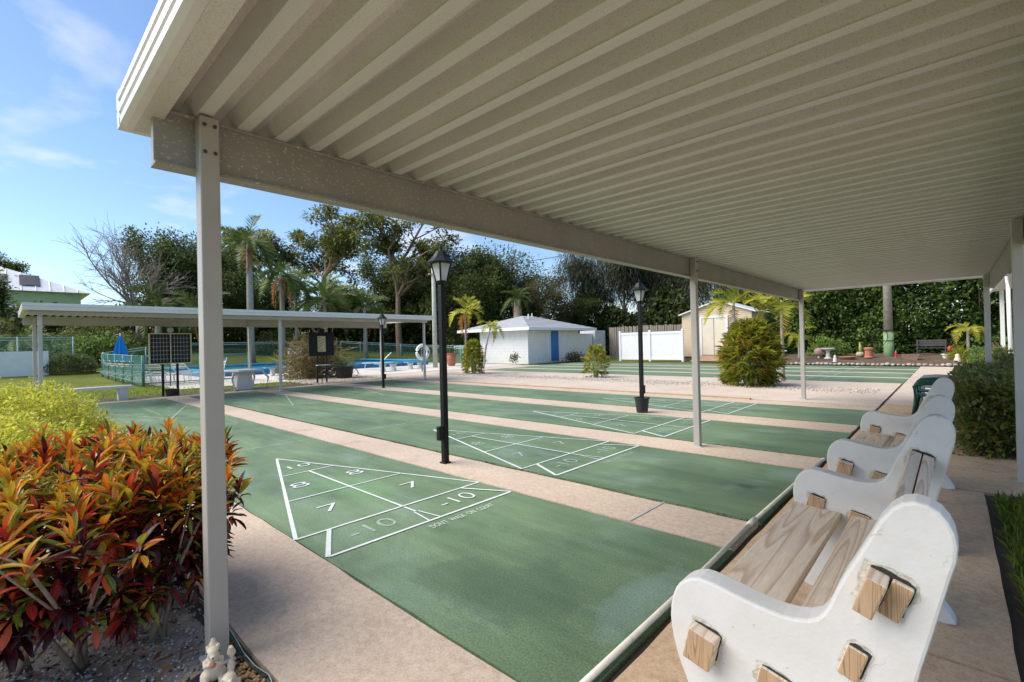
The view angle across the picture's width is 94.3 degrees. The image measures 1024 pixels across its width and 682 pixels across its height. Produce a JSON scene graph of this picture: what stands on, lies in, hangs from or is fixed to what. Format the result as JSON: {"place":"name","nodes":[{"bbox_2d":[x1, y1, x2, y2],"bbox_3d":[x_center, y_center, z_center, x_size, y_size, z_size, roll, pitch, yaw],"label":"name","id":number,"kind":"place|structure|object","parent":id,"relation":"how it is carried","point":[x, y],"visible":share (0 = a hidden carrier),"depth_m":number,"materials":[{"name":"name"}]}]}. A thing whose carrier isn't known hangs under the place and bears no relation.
{"place":"outdoors","nodes":[
{"label":"outdoors","id":0,"kind":"place"},
{"bbox_2d":[0,267,90,305],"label":"green house","id":1,"kind":"structure","parent":0,"point":[33,288],"depth_m":45.40,"materials":[{"name":"white metal"}]},
{"bbox_2d":[0,520,245,681],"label":"planting bed","id":2,"kind":"object","parent":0,"point":[132,671],"visible":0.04,"depth_m":2.23,"materials":[{"name":"soil"}]},
{"bbox_2d":[0,405,98,500],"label":"golden shrub","id":3,"kind":"object","parent":2,"relation":"on","point":[9,435],"visible":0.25,"depth_m":5.01,"materials":[{"name":"yellow plant"}]},
{"bbox_2d":[0,376,127,455],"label":"golden shrub","id":4,"kind":"object","parent":2,"relation":"on","point":[53,405],"visible":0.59,"depth_m":6.46,"materials":[{"name":"yellow plant"}]},
{"bbox_2d":[0,567,236,681],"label":"leaf litter","id":5,"kind":"object","parent":2,"relation":"on","point":[156,656],"visible":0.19,"depth_m":2.13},
{"bbox_2d":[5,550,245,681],"bbox_3d":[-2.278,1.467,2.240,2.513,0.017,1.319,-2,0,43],"label":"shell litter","id":6,"kind":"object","parent":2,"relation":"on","point":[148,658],"visible":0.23,"depth_m":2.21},
{"bbox_2d":[0,417,252,681],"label":"croton bush","id":7,"kind":"object","parent":2,"relation":"on","point":[108,495],"visible":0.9,"depth_m":2.15,"materials":[{"name":"orange plant"}]},
{"bbox_2d":[179,655,266,681],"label":"bark chips","id":8,"kind":"object","parent":2,"relation":"on","point":[249,674],"visible":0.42,"depth_m":2.04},
{"bbox_2d":[189,666,236,681],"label":"figurine base","id":9,"kind":"object","parent":8,"relation":"on","point":[196,678],"visible":0.18,"depth_m":1.97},
{"bbox_2d":[200,638,226,681],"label":"squirrel figurine","id":10,"kind":"object","parent":9,"relation":"on","point":[214,668],"visible":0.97,"depth_m":1.94,"materials":[{"name":"ceramic"}]},
{"bbox_2d":[80,378,403,404],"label":"walkway","id":11,"kind":"structure","parent":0,"point":[236,391],"depth_m":15.58,"materials":[{"name":"concrete"}]},
{"bbox_2d":[75,405,515,681],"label":"walkway","id":12,"kind":"structure","parent":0,"point":[298,612],"depth_m":2.36,"materials":[{"name":"concrete"}]},
{"bbox_2d":[145,363,520,389],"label":"pool deck","id":13,"kind":"structure","parent":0,"point":[373,371],"depth_m":24.64,"materials":[{"name":"concrete"}]},
{"bbox_2d":[164,359,428,376],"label":"swimming pool","id":14,"kind":"structure","parent":13,"relation":"on","point":[359,364],"depth_m":31.82,"materials":[{"name":"liquid"}]},
{"bbox_2d":[428,268,437,367],"bbox_3d":[-4.814,-1.393,29.404,0.300,6.250,0.700,-2,0,43],"label":"utility pole","id":15,"kind":"object","parent":13,"relation":"on","point":[434,335],"visible":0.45,"depth_m":29.29,"materials":[{"name":"concrete"}]},
{"bbox_2d":[166,397,757,551],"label":"walkway","id":16,"kind":"structure","parent":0,"point":[711,529],"depth_m":4.52,"materials":[{"name":"concrete"}]},
{"bbox_2d":[426,245,454,463],"bbox_3d":[-0.809,0.150,5.567,0.329,2.565,0.329,-2,0,43],"label":"lamp post","id":17,"kind":"object","parent":16,"relation":"on","point":[440,262],"visible":1,"depth_m":5.54,"materials":[{"name":"black metal"}]},
{"bbox_2d":[579,457,825,681],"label":"plastic pipe","id":18,"kind":"object","parent":16,"relation":"on","point":[606,661],"visible":0.82,"depth_m":2.35,"materials":[{"name":"plastic"}]},
{"bbox_2d":[0,0,980,336],"label":"sky","id":19,"kind":"structure","parent":0,"point":[66,164],"materials":[{"name":"blue"}]},
{"bbox_2d":[0,337,1015,434],"bbox_3d":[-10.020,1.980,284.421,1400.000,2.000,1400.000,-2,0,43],"label":"ground","id":20,"kind":"structure","parent":0,"point":[79,379],"depth_m":30.40,"materials":[{"name":"plant"}]},
{"bbox_2d":[0,264,19,326],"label":"cypress tree","id":21,"kind":"object","parent":20,"relation":"on","point":[3,295],"visible":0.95,"depth_m":33.78,"materials":[{"name":"green plant"}]},
{"bbox_2d":[0,351,48,376],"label":"retaining wall","id":22,"kind":"structure","parent":20,"relation":"on","point":[16,364],"depth_m":25.64,"materials":[{"name":"white paint"}]},
{"bbox_2d":[0,317,55,360],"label":"tree","id":23,"kind":"object","parent":20,"relation":"on","point":[10,334],"visible":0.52,"depth_m":27.35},
{"bbox_2d":[43,350,98,374],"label":"round shrub","id":24,"kind":"object","parent":20,"relation":"on","point":[87,364],"visible":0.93,"depth_m":27.17,"materials":[{"name":"green plant"}]},
{"bbox_2d":[53,325,132,354],"bbox_3d":[-30.979,-0.059,35.158,4.723,4.159,4.500,-1,0,-3],"label":"garden shrub","id":25,"kind":"object","parent":20,"relation":"on","point":[94,329],"visible":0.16,"depth_m":34.83,"materials":[{"name":"plant"}]},
{"bbox_2d":[43,327,148,367],"bbox_3d":[-27.621,0.648,31.848,4.656,3.263,6.359,-2,0,43],"label":"garden shrub","id":26,"kind":"object","parent":20,"relation":"on","point":[88,343],"visible":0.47,"depth_m":31.17,"materials":[{"name":"green plant"}]},
{"bbox_2d":[101,353,143,388],"bbox_3d":[-18.492,1.284,22.333,10.660,1.457,0.060,-2,0,43],"label":"chain link fence","id":27,"kind":"object","parent":20,"relation":"on","point":[136,370],"visible":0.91,"depth_m":21.05,"materials":[{"name":"teal"}]},
{"bbox_2d":[51,215,196,353],"bbox_3d":[-27.282,-3.719,34.425,7.596,10.802,8.722,-1,0,20],"label":"bare tree","id":28,"kind":"object","parent":20,"relation":"on","point":[122,281],"visible":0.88,"depth_m":33.91,"materials":[{"name":"grey plant"}]},
{"bbox_2d":[121,281,190,341],"bbox_3d":[-25.172,-1.427,33.789,4.496,6.023,4.282,-1,0,-31],"label":"queen palm","id":29,"kind":"object","parent":20,"relation":"on","point":[159,302],"visible":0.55,"depth_m":33.55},
{"bbox_2d":[8,379,312,411],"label":"grass","id":30,"kind":"structure","parent":20,"relation":"on","point":[132,391],"depth_m":16.87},
{"bbox_2d":[103,222,235,338],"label":"leafy tree","id":31,"kind":"object","parent":20,"relation":"on","point":[141,243],"visible":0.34,"depth_m":40.58,"materials":[{"name":"green plant"}]},
{"bbox_2d":[143,352,248,386],"bbox_3d":[-13.267,1.214,20.169,0.060,1.340,3.860,-2,0,43],"label":"chain link fence","id":32,"kind":"object","parent":20,"relation":"on","point":[158,382],"visible":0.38,"depth_m":19.79,"materials":[{"name":"teal"}]},
{"bbox_2d":[145,231,269,351],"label":"leafy tree","id":33,"kind":"object","parent":20,"relation":"on","point":[234,286],"visible":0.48,"depth_m":42.36,"materials":[{"name":"green plant"}]},
{"bbox_2d":[18,302,432,391],"bbox_3d":[-8.428,0.370,16.202,3.600,2.570,11.608,-2,0,43],"label":"shelter","id":34,"kind":"object","parent":20,"relation":"on","point":[35,314],"visible":0.84,"depth_m":14.49,"materials":[{"name":"paint"}]},
{"bbox_2d":[221,214,284,362],"bbox_3d":[-19.989,-3.816,35.788,5.352,10.986,5.062,-2,0,43],"label":"queen palm","id":35,"kind":"object","parent":20,"relation":"on","point":[250,242],"visible":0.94,"depth_m":35.79,"materials":[{"name":"plant"}]},
{"bbox_2d":[227,279,303,347],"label":"oak tree","id":36,"kind":"object","parent":20,"relation":"on","point":[268,305],"visible":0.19,"depth_m":49.23,"materials":[{"name":"green plant"}]},
{"bbox_2d":[221,227,310,288],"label":"tall pine","id":37,"kind":"object","parent":20,"relation":"on","point":[287,257],"visible":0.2,"depth_m":62.49,"materials":[{"name":"green plant"}]},
{"bbox_2d":[245,261,311,358],"bbox_3d":[-19.195,-2.734,39.572,4.837,8.497,4.838,-1,0,8],"label":"queen palm","id":38,"kind":"object","parent":20,"relation":"on","point":[295,282],"visible":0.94,"depth_m":39.48,"materials":[{"name":"plant"}]},
{"bbox_2d":[255,327,307,354],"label":"garden shrub","id":39,"kind":"object","parent":20,"relation":"on","point":[270,337],"visible":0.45,"depth_m":43.01,"materials":[{"name":"green plant"}]},
{"bbox_2d":[102,341,471,376],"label":"chain link fence","id":40,"kind":"object","parent":20,"relation":"on","point":[232,344],"visible":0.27,"depth_m":40.45,"materials":[{"name":"teal"}]},
{"bbox_2d":[0,299,605,352],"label":"undergrowth","id":41,"kind":"object","parent":20,"relation":"on","point":[414,340],"visible":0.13,"depth_m":51.14,"materials":[{"name":"green plant"}]},
{"bbox_2d":[265,328,365,380],"bbox_3d":[-9.181,1.248,21.999,3.974,4.361,4.445,-2,0,43],"label":"dry grass clump","id":42,"kind":"object","parent":20,"relation":"on","point":[305,365],"visible":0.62,"depth_m":21.40,"materials":[{"name":"plant"}]},
{"bbox_2d":[286,272,356,339],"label":"queen palm","id":43,"kind":"object","parent":20,"relation":"on","point":[308,303],"visible":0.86,"depth_m":40.34,"materials":[{"name":"plant"}]},
{"bbox_2d":[292,203,366,286],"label":"tall pine","id":44,"kind":"object","parent":20,"relation":"on","point":[334,248],"visible":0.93,"depth_m":58.60,"materials":[{"name":"green plant"}]},
{"bbox_2d":[300,279,376,348],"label":"oak tree","id":45,"kind":"object","parent":20,"relation":"on","point":[353,308],"visible":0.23,"depth_m":50.71,"materials":[{"name":"green plant"}]},
{"bbox_2d":[332,288,390,358],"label":"queen palm","id":46,"kind":"object","parent":20,"relation":"on","point":[373,308],"visible":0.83,"depth_m":42.01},
{"bbox_2d":[345,253,429,344],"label":"oak tree","id":47,"kind":"object","parent":20,"relation":"on","point":[379,285],"visible":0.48,"depth_m":51.31,"materials":[{"name":"green plant"}]},
{"bbox_2d":[327,210,461,355],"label":"tall pine","id":48,"kind":"object","parent":20,"relation":"on","point":[385,244],"visible":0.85,"depth_m":45.92,"materials":[{"name":"green plant"}]},
{"bbox_2d":[401,235,516,346],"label":"oak tree","id":49,"kind":"object","parent":20,"relation":"on","point":[458,285],"visible":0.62,"depth_m":46.74,"materials":[{"name":"green plant"}]},
{"bbox_2d":[456,244,554,339],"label":"oak tree","id":50,"kind":"object","parent":20,"relation":"on","point":[524,282],"visible":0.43,"depth_m":47.14,"materials":[{"name":"green plant"}]},
{"bbox_2d":[500,285,530,317],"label":"sabal palm","id":51,"kind":"object","parent":20,"relation":"on","point":[517,303],"visible":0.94,"depth_m":41.66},
{"bbox_2d":[507,272,580,322],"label":"oak tree","id":52,"kind":"object","parent":20,"relation":"on","point":[546,311],"visible":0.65,"depth_m":47.19,"materials":[{"name":"green plant"}]},
{"bbox_2d":[504,254,584,317],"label":"oak tree","id":53,"kind":"object","parent":20,"relation":"on","point":[556,279],"visible":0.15,"depth_m":50.80,"materials":[{"name":"green plant"}]},
{"bbox_2d":[549,287,619,338],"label":"oak tree","id":54,"kind":"object","parent":20,"relation":"on","point":[590,305],"visible":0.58,"depth_m":48.77,"materials":[{"name":"green plant"}]},
{"bbox_2d":[552,252,622,317],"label":"feathery tree","id":55,"kind":"object","parent":20,"relation":"on","point":[580,267],"visible":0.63,"depth_m":50.21,"materials":[{"name":"green plant"}]},
{"bbox_2d":[585,257,658,323],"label":"feathery tree","id":56,"kind":"object","parent":20,"relation":"on","point":[621,275],"visible":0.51,"depth_m":47.98,"materials":[{"name":"green plant"}]},
{"bbox_2d":[609,324,681,358],"bbox_3d":[10.832,0.079,35.899,7.900,2.627,0.107,-2,0,43],"label":"wooden fence","id":57,"kind":"object","parent":20,"relation":"on","point":[614,341],"visible":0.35,"depth_m":37.66,"materials":[{"name":"brown wood"}]},
{"bbox_2d":[619,329,683,361],"bbox_3d":[9.287,0.311,31.956,4.641,2.120,0.141,-2,0,43],"label":"vinyl fence","id":58,"kind":"object","parent":20,"relation":"on","point":[666,345],"visible":0.95,"depth_m":31.72,"materials":[{"name":"plastic"}]},
{"bbox_2d":[627,271,715,310],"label":"feathery tree","id":59,"kind":"object","parent":20,"relation":"on","point":[664,281],"visible":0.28,"depth_m":46.74,"materials":[{"name":"green plant"}]},
{"bbox_2d":[648,272,722,305],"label":"feathery tree","id":60,"kind":"object","parent":20,"relation":"on","point":[677,279],"visible":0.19,"depth_m":45.10,"materials":[{"name":"green plant"}]},
{"bbox_2d":[583,281,873,354],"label":"undergrowth","id":61,"kind":"object","parent":20,"relation":"on","point":[667,314],"visible":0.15,"depth_m":46.00,"materials":[{"name":"green plant"}]},
{"bbox_2d":[947,358,1016,460],"bbox_3d":[7.216,0.841,6.320,2.229,1.204,4.650,-2,0,43],"label":"hedge","id":62,"kind":"object","parent":20,"relation":"on","point":[979,388],"visible":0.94,"depth_m":5.33,"materials":[{"name":"green plant"}]},
{"bbox_2d":[977,343,1013,400],"bbox_3d":[11.504,0.700,9.832,2.578,1.398,5.601,-2,0,43],"label":"hedge","id":63,"kind":"object","parent":20,"relation":"on","point":[997,352],"visible":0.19,"depth_m":9.14,"materials":[{"name":"green plant"}]},
{"bbox_2d":[990,276,1011,346],"bbox_3d":[14.621,-0.703,11.479,4.060,3.620,8.500,-2,0,43],"label":"carport","id":64,"kind":"object","parent":20,"relation":"on","point":[1000,286],"visible":0.36,"depth_m":15.42,"materials":[{"name":"metal"}]},
{"bbox_2d":[992,498,1023,637],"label":"soil edge","id":65,"kind":"object","parent":20,"relation":"on","point":[1008,563],"visible":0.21,"depth_m":2.78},
{"bbox_2d":[457,313,605,363],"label":"block building","id":66,"kind":"structure","parent":0,"point":[528,339],"depth_m":33.84,"materials":[{"name":"white paint"}]},
{"bbox_2d":[74,362,1023,681],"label":"joint soil","id":67,"kind":"structure","parent":0,"point":[1010,602],"depth_m":2.66,"materials":[{"name":"soil"}]},
{"bbox_2d":[148,327,191,395],"bbox_3d":[-10.632,0.659,14.787,0.070,2.180,1.106,-2,0,43],"label":"scoreboard","id":68,"kind":"object","parent":67,"relation":"on","point":[170,345],"visible":0.97,"depth_m":14.76,"materials":[{"name":"black metal"}]},
{"bbox_2d":[224,369,268,390],"bbox_3d":[-9.269,1.335,16.386,1.000,0.700,1.306,-1,0,31],"label":"picnic table","id":69,"kind":"object","parent":67,"relation":"on","point":[243,379],"visible":0.84,"depth_m":16.26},
{"bbox_2d":[308,329,333,382],"bbox_3d":[-7.494,0.590,18.778,0.230,2.150,1.020,-2,0,43],"label":"scoreboard","id":70,"kind":"object","parent":67,"relation":"on","point":[320,342],"visible":0.94,"depth_m":18.79,"materials":[{"name":"black metal"}]},
{"bbox_2d":[288,376,397,384],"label":"gravel","id":71,"kind":"structure","parent":67,"relation":"on","point":[339,380],"depth_m":19.88,"materials":[{"name":"gravel"}]},
{"bbox_2d":[91,399,732,681],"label":"shuffleboard court","id":72,"kind":"object","parent":67,"relation":"on","point":[517,587],"visible":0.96,"depth_m":3.21,"materials":[{"name":"paint"}]},
{"bbox_2d":[191,391,803,524],"bbox_3d":[-3.297,1.535,9.632,15.846,0.067,1.838,-2,0,43],"label":"shuffleboard court","id":73,"kind":"object","parent":67,"relation":"on","point":[738,489],"visible":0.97,"depth_m":5.66,"materials":[{"name":"paint"}]},
{"bbox_2d":[259,389,822,468],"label":"walkway","id":74,"kind":"structure","parent":67,"relation":"on","point":[780,459],"depth_m":6.92,"materials":[{"name":"concrete"}]},
{"bbox_2d":[278,385,851,458],"bbox_3d":[-1.587,1.504,11.470,15.844,0.067,1.839,-2,0,43],"label":"shuffleboard court","id":75,"kind":"object","parent":67,"relation":"on","point":[800,441],"visible":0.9,"depth_m":8.06,"materials":[{"name":"paint"}]},
{"bbox_2d":[406,378,750,399],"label":"curb","id":76,"kind":"structure","parent":67,"relation":"on","point":[594,389],"depth_m":13.33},
{"bbox_2d":[333,383,857,432],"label":"walkway","id":77,"kind":"structure","parent":67,"relation":"on","point":[844,428],"depth_m":9.17,"materials":[{"name":"concrete"}]},
{"bbox_2d":[634,397,649,412],"bbox_3d":[2.495,1.227,9.105,0.300,0.285,0.295,-2,0,43],"label":"bucket","id":78,"kind":"object","parent":77,"relation":"on","point":[642,404],"visible":0.96,"depth_m":9.00,"materials":[{"name":"black plastic"}]},
{"bbox_2d":[630,280,648,397],"bbox_3d":[2.469,0.091,9.110,0.329,2.565,0.329,-2,0,43],"label":"lamp post","id":79,"kind":"object","parent":78,"relation":"in","point":[638,289],"visible":0.9,"depth_m":9.08,"materials":[{"name":"black metal"}]},
{"bbox_2d":[350,380,868,424],"bbox_3d":[0.198,1.472,13.391,15.845,0.067,1.836,-2,0,43],"label":"shuffleboard court","id":80,"kind":"object","parent":67,"relation":"on","point":[830,415],"visible":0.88,"depth_m":10.32,"materials":[{"name":"paint"}]},
{"bbox_2d":[392,379,876,410],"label":"walkway","id":81,"kind":"structure","parent":67,"relation":"on","point":[731,400],"depth_m":11.40,"materials":[{"name":"concrete"}]},
{"bbox_2d":[487,368,907,383],"bbox_3d":[5.344,1.372,19.888,17.223,0.066,1.836,-2,0,43],"label":"shuffleboard court","id":82,"kind":"object","parent":67,"relation":"on","point":[856,379],"visible":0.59,"depth_m":17.77,"materials":[{"name":"paint"}]},
{"bbox_2d":[513,366,912,377],"bbox_3d":[6.942,1.344,21.609,17.226,0.066,1.836,-2,0,43],"label":"shuffleboard court","id":83,"kind":"object","parent":67,"relation":"on","point":[787,372],"visible":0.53,"depth_m":18.89,"materials":[{"name":"paint"}]},
{"bbox_2d":[539,364,916,372],"bbox_3d":[8.542,1.315,23.328,17.227,0.066,1.837,-2,0,43],"label":"shuffleboard court","id":84,"kind":"object","parent":67,"relation":"on","point":[828,369],"visible":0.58,"depth_m":20.12,"materials":[{"name":"paint"}]},
{"bbox_2d":[564,362,919,368],"bbox_3d":[10.141,1.286,25.048,17.224,0.066,1.837,-2,0,43],"label":"shuffleboard court","id":85,"kind":"object","parent":67,"relation":"on","point":[863,367],"visible":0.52,"depth_m":21.90,"materials":[{"name":"paint"}]},
{"bbox_2d":[613,621,1010,681],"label":"walkway","id":86,"kind":"structure","parent":67,"relation":"on","point":[658,659],"depth_m":1.98,"materials":[{"name":"beige concrete"}]},
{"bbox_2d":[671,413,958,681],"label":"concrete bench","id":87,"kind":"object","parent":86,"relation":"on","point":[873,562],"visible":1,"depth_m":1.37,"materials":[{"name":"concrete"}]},
{"bbox_2d":[720,488,1020,681],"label":"walkway","id":88,"kind":"structure","parent":67,"relation":"on","point":[978,637],"depth_m":2.48,"materials":[{"name":"beige concrete"}]},
{"bbox_2d":[827,377,954,488],"bbox_3d":[3.102,0.836,3.812,0.683,0.992,1.895,-2,0,43],"label":"concrete bench","id":89,"kind":"object","parent":88,"relation":"on","point":[872,449],"visible":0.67,"depth_m":3.34,"materials":[{"name":"concrete"}]},
{"bbox_2d":[885,382,929,404],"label":"walkway","id":90,"kind":"structure","parent":67,"relation":"on","point":[903,394],"depth_m":10.58,"materials":[{"name":"concrete"}]},
{"bbox_2d":[823,404,1023,500],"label":"walkway","id":91,"kind":"structure","parent":67,"relation":"on","point":[988,477],"depth_m":4.74,"materials":[{"name":"beige concrete"}]},
{"bbox_2d":[116,0,1023,664],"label":"shelter","id":92,"kind":"object","parent":91,"relation":"on","point":[788,148],"visible":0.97,"depth_m":2.23,"materials":[{"name":"paint"}]},
{"bbox_2d":[386,370,901,407],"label":"paved yard","id":93,"kind":"structure","parent":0,"point":[877,399],"depth_m":13.64,"materials":[{"name":"concrete"}]},
{"bbox_2d":[448,294,482,372],"bbox_3d":[-2.138,-0.350,22.736,1.757,3.781,2.092,-1,0,-20],"label":"palm","id":94,"kind":"object","parent":93,"relation":"on","point":[467,303],"visible":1,"depth_m":22.65,"materials":[{"name":"green plant"}]},
{"bbox_2d":[459,338,487,373],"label":"areca clump","id":95,"kind":"object","parent":93,"relation":"on","point":[467,350],"visible":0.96,"depth_m":22.06,"materials":[{"name":"green plant"}]},
{"bbox_2d":[580,343,611,377],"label":"areca clump","id":96,"kind":"object","parent":93,"relation":"on","point":[598,349],"visible":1,"depth_m":18.09,"materials":[{"name":"green plant"}]},
{"bbox_2d":[703,287,775,325],"bbox_3d":[7.530,-0.367,15.782,2.226,3.310,1.879,-2,0,43],"label":"palm","id":97,"kind":"object","parent":93,"relation":"on","point":[733,298],"visible":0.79,"depth_m":15.86,"materials":[{"name":"green plant"}]},
{"bbox_2d":[712,313,791,387],"bbox_3d":[6.921,0.348,13.741,1.999,2.316,2.032,-1,0,-9],"label":"areca clump","id":98,"kind":"object","parent":93,"relation":"on","point":[760,361],"visible":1,"depth_m":13.37,"materials":[{"name":"green plant"}]},
{"bbox_2d":[743,292,812,380],"bbox_3d":[8.357,-0.175,14.902,1.958,2.881,1.962,-2,0,43],"label":"palm","id":99,"kind":"object","parent":93,"relation":"on","point":[780,305],"visible":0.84,"depth_m":14.73,"materials":[{"name":"green plant"}]},
{"bbox_2d":[430,372,879,393],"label":"gravel","id":100,"kind":"structure","parent":0,"point":[690,382],"depth_m":15.32,"materials":[{"name":"gravel"}]},
{"bbox_2d":[678,301,770,360],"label":"garden shed","id":101,"kind":"structure","parent":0,"point":[712,330],"depth_m":30.80,"materials":[{"name":"beige"}]},
{"bbox_2d":[702,317,725,354],"bbox_3d":[13.067,-0.301,30.692,1.520,2.380,0.030,-2,0,43],"label":"door","id":102,"kind":"structure","parent":101,"relation":"in","point":[710,335],"depth_m":30.75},
{"bbox_2d":[741,353,969,365],"bbox_3d":[19.345,0.892,25.276,13.000,0.380,9.500,-2,0,43],"label":"planting bed","id":103,"kind":"object","parent":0,"point":[923,358],"visible":0.29,"depth_m":23.07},
{"bbox_2d":[805,333,853,356],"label":"bed plant","id":104,"kind":"object","parent":103,"relation":"on","point":[823,341],"visible":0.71,"depth_m":25.75,"materials":[{"name":"green plant"}]},
{"bbox_2d":[767,287,896,353],"bbox_3d":[19.499,-1.459,29.334,7.106,6.009,3.215,-2,0,43],"label":"vine hedge","id":105,"kind":"object","parent":103,"relation":"on","point":[846,317],"visible":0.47,"depth_m":28.57,"materials":[{"name":"green plant"}]},
{"bbox_2d":[883,285,893,356],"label":"palm tree trunk","id":106,"kind":"object","parent":103,"relation":"on","point":[888,348],"visible":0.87,"depth_m":23.46,"materials":[{"name":"grey wood"}]},
{"bbox_2d":[866,278,1013,353],"bbox_3d":[23.066,-1.821,25.424,6.988,6.618,3.346,-2,0,43],"label":"vine hedge","id":107,"kind":"object","parent":103,"relation":"on","point":[942,297],"visible":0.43,"depth_m":25.22,"materials":[{"name":"green plant"}]},
{"bbox_2d":[944,322,984,359],"bbox_3d":[20.313,-0.009,21.143,1.433,1.758,1.437,-1,0,-20],"label":"palm","id":108,"kind":"object","parent":103,"relation":"on","point":[974,329],"visible":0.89,"depth_m":21.10,"materials":[{"name":"green plant"}]},
{"bbox_2d":[988,490,1023,617],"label":"grass","id":109,"kind":"structure","parent":0,"point":[1013,523],"depth_m":3.24,"materials":[{"name":"plant"}]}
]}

